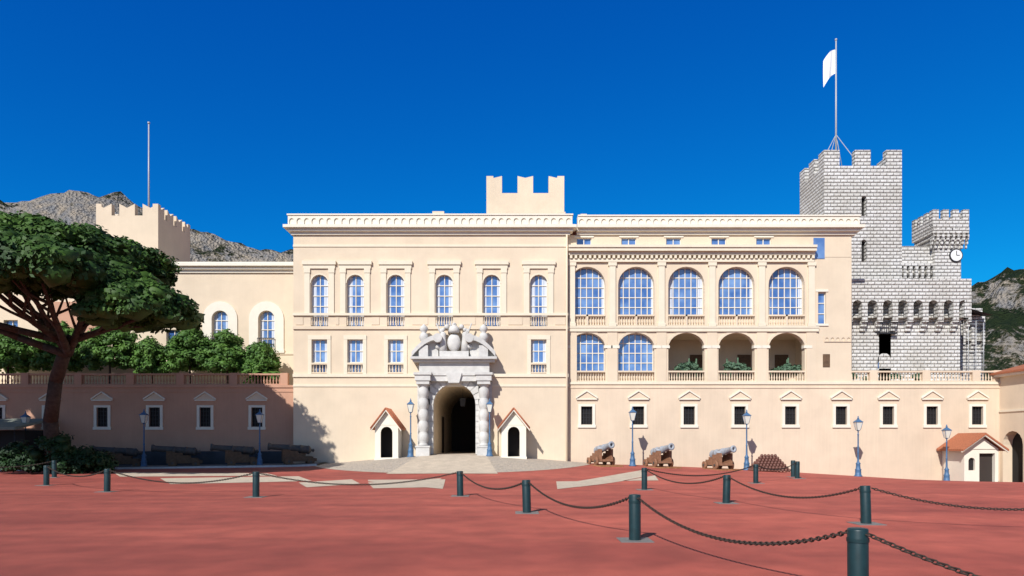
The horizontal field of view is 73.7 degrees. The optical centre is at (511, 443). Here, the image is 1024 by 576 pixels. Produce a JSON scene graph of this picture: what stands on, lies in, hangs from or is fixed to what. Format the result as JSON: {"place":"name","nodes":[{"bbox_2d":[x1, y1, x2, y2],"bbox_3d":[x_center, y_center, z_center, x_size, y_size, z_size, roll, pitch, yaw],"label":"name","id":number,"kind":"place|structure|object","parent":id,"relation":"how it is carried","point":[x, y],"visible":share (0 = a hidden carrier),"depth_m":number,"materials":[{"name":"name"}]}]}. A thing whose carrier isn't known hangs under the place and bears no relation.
{"place":"outdoors","nodes":[
{"label":"outdoors","id":0,"kind":"place"},
{"bbox_2d":[0,463,1023,575],"bbox_3d":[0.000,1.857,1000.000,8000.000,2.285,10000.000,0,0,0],"label":"plaza ground","id":1,"kind":"structure","parent":0,"point":[63,525],"depth_m":14.93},
{"bbox_2d":[0,419,43,453],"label":"kiosk awning","id":2,"kind":"object","parent":1,"relation":"on","point":[9,432],"visible":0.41,"depth_m":41.10,"materials":[{"name":"black"}]},
{"bbox_2d":[20,411,30,429],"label":"lamp","id":3,"kind":"object","parent":1,"relation":"on","point":[25,418],"visible":0.34,"depth_m":41.48,"materials":[{"name":"blue"}]},
{"bbox_2d":[34,465,51,485],"bbox_3d":[-19.890,1.424,29.162,0.600,0.952,0.600,0,0,0],"label":"bollard","id":4,"kind":"object","parent":1,"relation":"on","point":[46,475],"visible":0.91,"depth_m":29.07,"materials":[{"name":"teal metal"}]},
{"bbox_2d":[48,467,103,476],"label":"chain","id":5,"kind":"object","parent":4,"relation":"hanging from","point":[76,476],"visible":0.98,"depth_m":27.15,"materials":[{"name":"black metal"}]},
{"bbox_2d":[50,460,58,477],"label":"bollard","id":6,"kind":"object","parent":1,"relation":"on","point":[54,467],"visible":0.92,"depth_m":34.14,"materials":[{"name":"green metal"}]},
{"bbox_2d":[0,461,51,467],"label":"chain","id":7,"kind":"object","parent":6,"relation":"attached to","point":[26,465],"visible":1,"depth_m":34.01,"materials":[{"name":"black metal"}]},
{"bbox_2d":[0,210,204,473],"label":"stone pine tree","id":8,"kind":"object","parent":1,"relation":"on","point":[108,282],"visible":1,"depth_m":29.71,"materials":[{"name":"green plant"}]},
{"bbox_2d":[98,469,116,491],"bbox_3d":[-15.013,1.424,25.319,0.600,0.953,0.600,0,0,0],"label":"bollard","id":9,"kind":"object","parent":1,"relation":"on","point":[107,480],"visible":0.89,"depth_m":25.22,"materials":[{"name":"teal metal"}]},
{"bbox_2d":[109,470,252,483],"bbox_3d":[-11.784,1.202,24.065,6.744,0.460,0.064,0,0,21],"label":"chain","id":10,"kind":"object","parent":9,"relation":"attached to","point":[183,482],"visible":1,"depth_m":23.91,"materials":[{"name":"black metal"}]},
{"bbox_2d":[92,445,141,466],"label":"cannon","id":11,"kind":"object","parent":1,"relation":"on","point":[123,455],"visible":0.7,"depth_m":41.43,"materials":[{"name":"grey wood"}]},
{"bbox_2d":[139,409,148,465],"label":"lamp","id":12,"kind":"object","parent":1,"relation":"on","point":[143,415],"visible":0.93,"depth_m":41.53,"materials":[{"name":"blue metal"}]},
{"bbox_2d":[0,122,292,465],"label":"palace wing","id":13,"kind":"structure","parent":1,"relation":"on","point":[249,303],"depth_m":43.85,"materials":[{"name":"beige paint"}]},
{"bbox_2d":[0,462,322,470],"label":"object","id":14,"kind":"structure","parent":1,"relation":"on","point":[217,466],"depth_m":40.55,"materials":[{"name":"stone"}]},
{"bbox_2d":[151,444,202,465],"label":"cannon","id":15,"kind":"object","parent":1,"relation":"on","point":[175,456],"visible":0.95,"depth_m":41.31,"materials":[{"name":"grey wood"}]},
{"bbox_2d":[210,444,258,465],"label":"cannon","id":16,"kind":"object","parent":1,"relation":"on","point":[234,455],"visible":0.98,"depth_m":41.30,"materials":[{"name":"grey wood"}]},
{"bbox_2d":[243,471,267,497],"bbox_3d":[-8.555,1.424,22.812,0.600,0.952,0.600,0,0,0],"label":"bollard","id":17,"kind":"object","parent":1,"relation":"on","point":[256,484],"visible":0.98,"depth_m":22.71,"materials":[{"name":"teal metal"}]},
{"bbox_2d":[255,409,263,464],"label":"lamp","id":18,"kind":"object","parent":1,"relation":"on","point":[259,416],"visible":0.94,"depth_m":41.51,"materials":[{"name":"blue metal"}]},
{"bbox_2d":[267,443,316,464],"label":"cannon","id":19,"kind":"object","parent":1,"relation":"on","point":[291,454],"visible":0.96,"depth_m":41.32,"materials":[{"name":"grey wood"}]},
{"bbox_2d":[113,454,657,488],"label":"cobble paving","id":20,"kind":"structure","parent":1,"relation":"on","point":[454,463],"depth_m":36.80,"materials":[{"name":"beige stone"}]},
{"bbox_2d":[407,398,414,456],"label":"gate lamp","id":21,"kind":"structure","parent":20,"relation":"on","point":[410,404],"depth_m":41.89,"materials":[{"name":"blue metal"}]},
{"bbox_2d":[486,398,492,455],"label":"gate lamp","id":22,"kind":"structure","parent":20,"relation":"on","point":[489,404],"depth_m":41.88,"materials":[{"name":"blue metal"}]},
{"bbox_2d":[370,408,405,459],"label":"sentry box","id":23,"kind":"object","parent":1,"relation":"on","point":[387,426],"visible":0.93,"depth_m":41.55,"materials":[{"name":"white paint"}]},
{"bbox_2d":[283,176,576,463],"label":"palace building","id":24,"kind":"structure","parent":1,"relation":"on","point":[373,294],"depth_m":43.00,"materials":[{"name":"beige paint"}]},
{"bbox_2d":[410,323,496,455],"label":"gate portal","id":25,"kind":"object","parent":24,"relation":"attached to","point":[440,366],"visible":1,"depth_m":42.30,"materials":[{"name":"stone"}]},
{"bbox_2d":[0,320,919,473],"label":"terrace shrubs","id":26,"kind":"object","parent":1,"relation":"on","point":[223,351],"visible":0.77,"depth_m":44.94,"materials":[{"name":"green plant"}]},
{"bbox_2d":[451,471,468,496],"bbox_3d":[-1.764,1.424,23.273,0.600,0.952,0.600,0,0,0],"label":"bollard","id":27,"kind":"object","parent":1,"relation":"on","point":[459,484],"visible":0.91,"depth_m":23.18,"materials":[{"name":"teal metal"}]},
{"bbox_2d":[259,472,456,485],"bbox_3d":[-5.159,1.202,23.042,6.622,0.459,0.064,0,0,-4],"label":"chain","id":28,"kind":"object","parent":27,"relation":"attached to","point":[356,484],"visible":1,"depth_m":23.03,"materials":[{"name":"black metal"}]},
{"bbox_2d":[461,472,521,489],"bbox_3d":[-0.689,1.183,20.464,0.064,0.397,5.831,0,0,-21],"label":"chain","id":29,"kind":"object","parent":27,"relation":"attached to","point":[519,484],"visible":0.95,"depth_m":20.05,"materials":[{"name":"black metal"}]},
{"bbox_2d":[497,407,529,458],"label":"sentry box","id":30,"kind":"object","parent":1,"relation":"on","point":[513,425],"visible":0.97,"depth_m":41.55,"materials":[{"name":"white paint"}]},
{"bbox_2d":[515,480,538,513],"bbox_3d":[0.386,1.424,17.655,0.600,0.952,0.600,0,0,0],"label":"bollard","id":31,"kind":"object","parent":1,"relation":"on","point":[526,494],"visible":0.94,"depth_m":17.57,"materials":[{"name":"teal metal"}]},
{"bbox_2d":[628,406,635,465],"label":"lamp","id":32,"kind":"object","parent":1,"relation":"on","point":[632,413],"visible":0.99,"depth_m":41.19,"materials":[{"name":"blue metal"}]},
{"bbox_2d":[616,494,653,542],"bbox_3d":[2.279,1.424,12.659,0.600,0.952,0.600,0,0,0],"label":"bollard","id":33,"kind":"object","parent":1,"relation":"on","point":[634,502],"visible":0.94,"depth_m":12.56,"materials":[{"name":"teal metal"}]},
{"bbox_2d":[529,482,628,508],"bbox_3d":[1.332,1.209,15.157,0.064,0.446,5.156,0,0,-21],"label":"chain","id":34,"kind":"object","parent":33,"relation":"attached to","point":[591,507],"visible":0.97,"depth_m":14.67,"materials":[{"name":"black metal"}]},
{"bbox_2d":[637,497,846,545],"bbox_3d":[3.078,1.213,10.154,0.064,0.477,5.074,0,0,-18],"label":"chain","id":35,"kind":"object","parent":33,"relation":"attached to","point":[772,543],"visible":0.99,"depth_m":9.37,"materials":[{"name":"black metal"}]},
{"bbox_2d":[636,468,651,489],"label":"bollard","id":36,"kind":"object","parent":1,"relation":"on","point":[644,479],"visible":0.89,"depth_m":26.29,"materials":[{"name":"teal metal"}]},
{"bbox_2d":[645,469,722,483],"bbox_3d":[5.773,1.188,23.436,0.064,0.407,5.870,0,0,-12],"label":"chain","id":37,"kind":"object","parent":36,"relation":"hanging from","point":[686,482],"visible":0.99,"depth_m":22.96,"materials":[{"name":"black metal"}]},
{"bbox_2d":[592,464,741,470],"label":"cannon pads","id":38,"kind":"object","parent":1,"relation":"on","point":[609,465],"visible":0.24,"depth_m":40.05,"materials":[{"name":"grey stone"}]},
{"bbox_2d":[587,441,614,464],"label":"cannon","id":39,"kind":"object","parent":38,"relation":"on","point":[596,457],"visible":0.98,"depth_m":40.27,"materials":[{"name":"wood"}]},
{"bbox_2d":[643,443,674,466],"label":"cannon","id":40,"kind":"object","parent":38,"relation":"on","point":[655,458],"visible":0.99,"depth_m":40.28,"materials":[{"name":"wood"}]},
{"bbox_2d":[702,445,736,468],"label":"cannon","id":41,"kind":"object","parent":38,"relation":"on","point":[716,460],"visible":0.98,"depth_m":40.28,"materials":[{"name":"wood"}]},
{"bbox_2d":[714,475,738,503],"bbox_3d":[6.427,1.424,20.480,0.600,0.952,0.600,0,0,0],"label":"bollard","id":42,"kind":"object","parent":1,"relation":"on","point":[726,488],"visible":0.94,"depth_m":20.38,"materials":[{"name":"teal metal"}]},
{"bbox_2d":[728,477,859,498],"bbox_3d":[7.171,1.209,17.869,0.064,0.446,5.244,0,0,-16],"label":"chain","id":43,"kind":"object","parent":42,"relation":"attached to","point":[822,496],"visible":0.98,"depth_m":17.38,"materials":[{"name":"black metal"}]},
{"bbox_2d":[742,410,750,469],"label":"lamp","id":44,"kind":"object","parent":1,"relation":"on","point":[746,416],"visible":0.93,"depth_m":41.20,"materials":[{"name":"blue metal"}]},
{"bbox_2d":[751,464,764,483],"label":"bollard","id":45,"kind":"object","parent":1,"relation":"on","point":[755,474],"visible":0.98,"depth_m":30.44,"materials":[{"name":"teal metal"}]},
{"bbox_2d":[647,465,754,475],"bbox_3d":[8.012,1.175,28.468,6.938,0.404,0.064,0,0,-36],"label":"chain","id":46,"kind":"object","parent":45,"relation":"attached to","point":[699,475],"visible":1,"depth_m":28.26,"materials":[{"name":"black metal"}]},
{"bbox_2d":[758,462,795,469],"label":"chain","id":47,"kind":"object","parent":45,"relation":"attached to","point":[776,469],"visible":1,"depth_m":32.15,"materials":[{"name":"black metal"}]},
{"bbox_2d":[748,454,790,471],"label":"cannonball pile","id":48,"kind":"object","parent":1,"relation":"on","point":[769,461],"visible":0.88,"depth_m":40.24,"materials":[{"name":"brown metal"}]},
{"bbox_2d":[568,214,1001,481],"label":"palace wing","id":49,"kind":"structure","parent":1,"relation":"on","point":[654,301],"depth_m":43.35,"materials":[{"name":"beige paint"}]},
{"bbox_2d":[800,38,990,380],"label":"castle tower","id":50,"kind":"structure","parent":49,"relation":"on","point":[913,309],"depth_m":47.50,"materials":[{"name":"grey stone"}]},
{"bbox_2d":[786,460,794,476],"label":"bollard","id":51,"kind":"object","parent":1,"relation":"on","point":[792,469],"visible":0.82,"depth_m":35.12,"materials":[{"name":"green metal"}]},
{"bbox_2d":[792,461,805,478],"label":"bollard","id":52,"kind":"object","parent":1,"relation":"on","point":[797,470],"visible":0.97,"depth_m":33.84,"materials":[{"name":"green metal"}]},
{"bbox_2d":[846,527,869,575],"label":"bollard","id":53,"kind":"object","parent":1,"relation":"on","point":[857,539],"visible":1,"depth_m":7.55,"materials":[{"name":"teal metal"}]},
{"bbox_2d":[865,533,979,575],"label":"chain","id":54,"kind":"object","parent":53,"relation":"attached to","point":[938,563],"visible":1,"depth_m":6.93,"materials":[{"name":"black metal"}]},
{"bbox_2d":[853,416,862,476],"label":"lamp","id":55,"kind":"object","parent":1,"relation":"on","point":[858,422],"visible":0.99,"depth_m":41.22,"materials":[{"name":"blue metal"}]},
{"bbox_2d":[847,486,885,524],"bbox_3d":[7.915,1.424,15.258,0.600,0.952,0.600,0,0,0],"label":"bollard","id":56,"kind":"object","parent":1,"relation":"on","point":[865,504],"visible":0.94,"depth_m":15.18,"materials":[{"name":"teal metal"}]},
{"bbox_2d":[941,424,951,480],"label":"lamp","id":57,"kind":"object","parent":1,"relation":"on","point":[946,431],"visible":0.98,"depth_m":41.22,"materials":[{"name":"blue metal"}]},
{"bbox_2d":[936,433,1008,481],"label":"guardhouse","id":58,"kind":"structure","parent":1,"relation":"on","point":[972,456],"depth_m":41.36,"materials":[{"name":"beige paint"}]},
{"bbox_2d":[989,364,1023,481],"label":"building","id":59,"kind":"structure","parent":1,"relation":"on","point":[1011,418],"depth_m":42.61,"materials":[{"name":"beige paint"}]},
{"bbox_2d":[0,190,1023,380],"bbox_3d":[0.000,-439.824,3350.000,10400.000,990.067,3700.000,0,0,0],"label":"mountain terrain","id":60,"kind":"structure","parent":0,"point":[999,297],"depth_m":2232.46,"materials":[{"name":"grey stone"}]},
{"bbox_2d":[0,0,1023,285],"label":"sky","id":61,"kind":"structure","parent":0,"point":[259,113],"materials":[{"name":"blue"}]},
{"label":"bollard","id":62,"kind":"object","parent":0,"visible":0},
{"bbox_2d":[871,488,1023,510],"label":"chain","id":63,"kind":"object","parent":62,"relation":"attached to","point":[1017,509],"visible":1,"depth_m":14.66,"materials":[{"name":"black metal"}]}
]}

